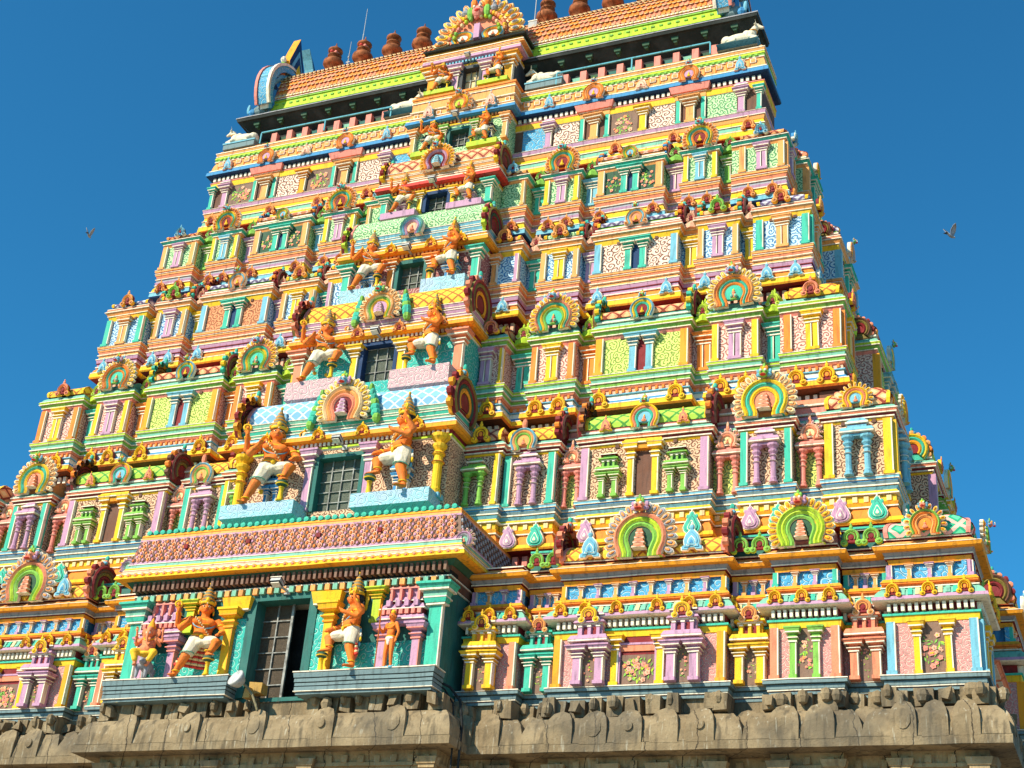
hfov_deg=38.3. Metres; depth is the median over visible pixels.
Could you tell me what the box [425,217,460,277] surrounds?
guardian statue
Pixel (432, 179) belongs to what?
floodlight
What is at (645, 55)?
pipe railing
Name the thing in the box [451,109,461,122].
floodlight
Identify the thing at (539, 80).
bull statue
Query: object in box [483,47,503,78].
guardian statue
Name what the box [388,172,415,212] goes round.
guardian statue
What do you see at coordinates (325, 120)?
pipe railing
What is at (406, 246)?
floodlight
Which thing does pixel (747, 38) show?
bull statue
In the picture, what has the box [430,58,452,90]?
guardian statue
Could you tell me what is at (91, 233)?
pigeon
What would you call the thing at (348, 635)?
guardian statue
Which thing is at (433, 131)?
guardian statue
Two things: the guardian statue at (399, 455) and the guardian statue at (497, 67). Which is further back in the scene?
the guardian statue at (497, 67)
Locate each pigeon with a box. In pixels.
[86,227,94,237]
[943,223,955,238]
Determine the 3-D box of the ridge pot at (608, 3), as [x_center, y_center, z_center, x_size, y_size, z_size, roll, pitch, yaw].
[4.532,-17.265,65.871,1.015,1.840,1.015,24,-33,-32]
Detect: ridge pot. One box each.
[323,43,343,68]
[352,37,372,61]
[382,30,402,55]
[412,24,432,48]
[536,0,557,21]
[568,0,590,15]
[602,0,623,7]
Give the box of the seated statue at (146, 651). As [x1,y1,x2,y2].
[130,618,164,677]
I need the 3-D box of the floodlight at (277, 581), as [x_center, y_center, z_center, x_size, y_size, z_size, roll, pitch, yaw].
[-6.943,6.065,44.434,0.380,0.308,0.819,-7,-30,21]
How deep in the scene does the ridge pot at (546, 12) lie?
66.59 m
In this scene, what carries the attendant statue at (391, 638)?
on the temple tower
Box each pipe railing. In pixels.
[259,106,391,143]
[555,41,710,84]
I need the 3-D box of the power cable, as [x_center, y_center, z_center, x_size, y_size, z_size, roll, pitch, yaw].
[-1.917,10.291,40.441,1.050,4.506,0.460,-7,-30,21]
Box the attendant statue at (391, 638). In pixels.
[374,604,399,668]
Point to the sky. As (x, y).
(115, 115)
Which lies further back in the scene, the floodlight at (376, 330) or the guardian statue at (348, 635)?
the floodlight at (376, 330)
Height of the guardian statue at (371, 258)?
2.918 m
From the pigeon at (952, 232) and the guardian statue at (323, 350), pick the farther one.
the guardian statue at (323, 350)
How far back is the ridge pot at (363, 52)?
70.06 m
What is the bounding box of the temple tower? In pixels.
[0,0,1023,767]
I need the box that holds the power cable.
[441,683,462,767]
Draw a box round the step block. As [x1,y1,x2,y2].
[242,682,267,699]
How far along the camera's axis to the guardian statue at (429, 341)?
51.34 m
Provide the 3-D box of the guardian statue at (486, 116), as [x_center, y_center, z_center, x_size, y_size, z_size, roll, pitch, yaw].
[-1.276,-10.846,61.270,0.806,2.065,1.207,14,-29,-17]
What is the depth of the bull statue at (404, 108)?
65.03 m
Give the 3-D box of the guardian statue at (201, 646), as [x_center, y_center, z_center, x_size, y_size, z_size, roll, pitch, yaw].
[-9.453,7.417,44.848,1.836,3.143,1.227,9,-28,-7]
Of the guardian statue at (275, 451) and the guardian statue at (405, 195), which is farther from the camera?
the guardian statue at (405, 195)
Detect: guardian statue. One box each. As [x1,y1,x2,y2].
[167,583,224,676]
[236,407,305,503]
[296,308,349,381]
[316,571,368,669]
[347,230,385,289]
[363,391,419,491]
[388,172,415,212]
[401,292,445,367]
[419,115,445,150]
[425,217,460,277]
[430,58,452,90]
[451,160,475,201]
[468,105,491,140]
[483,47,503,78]
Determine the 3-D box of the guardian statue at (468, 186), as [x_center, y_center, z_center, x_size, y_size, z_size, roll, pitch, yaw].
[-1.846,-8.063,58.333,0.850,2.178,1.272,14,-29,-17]
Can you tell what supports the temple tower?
on the ground
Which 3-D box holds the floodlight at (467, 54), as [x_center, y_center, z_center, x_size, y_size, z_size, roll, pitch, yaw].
[-1.859,-14.176,63.924,0.266,0.216,0.573,-7,-30,21]
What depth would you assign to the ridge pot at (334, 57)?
70.64 m
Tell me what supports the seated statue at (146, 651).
on the temple tower
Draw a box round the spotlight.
[228,670,257,710]
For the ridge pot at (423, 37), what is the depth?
68.91 m
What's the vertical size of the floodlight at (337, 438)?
0.278 m
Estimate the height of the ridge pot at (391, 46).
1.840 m
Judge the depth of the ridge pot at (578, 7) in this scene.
65.93 m
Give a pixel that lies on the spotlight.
(237, 679)
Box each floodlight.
[270,576,290,594]
[331,433,347,450]
[370,325,381,338]
[402,242,412,254]
[427,175,436,187]
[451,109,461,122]
[464,51,472,62]
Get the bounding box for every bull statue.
[223,129,259,151]
[383,88,423,119]
[524,66,566,91]
[716,21,763,52]
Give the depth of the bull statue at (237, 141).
67.91 m
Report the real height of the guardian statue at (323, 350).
3.255 m
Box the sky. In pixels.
[0,0,1023,607]

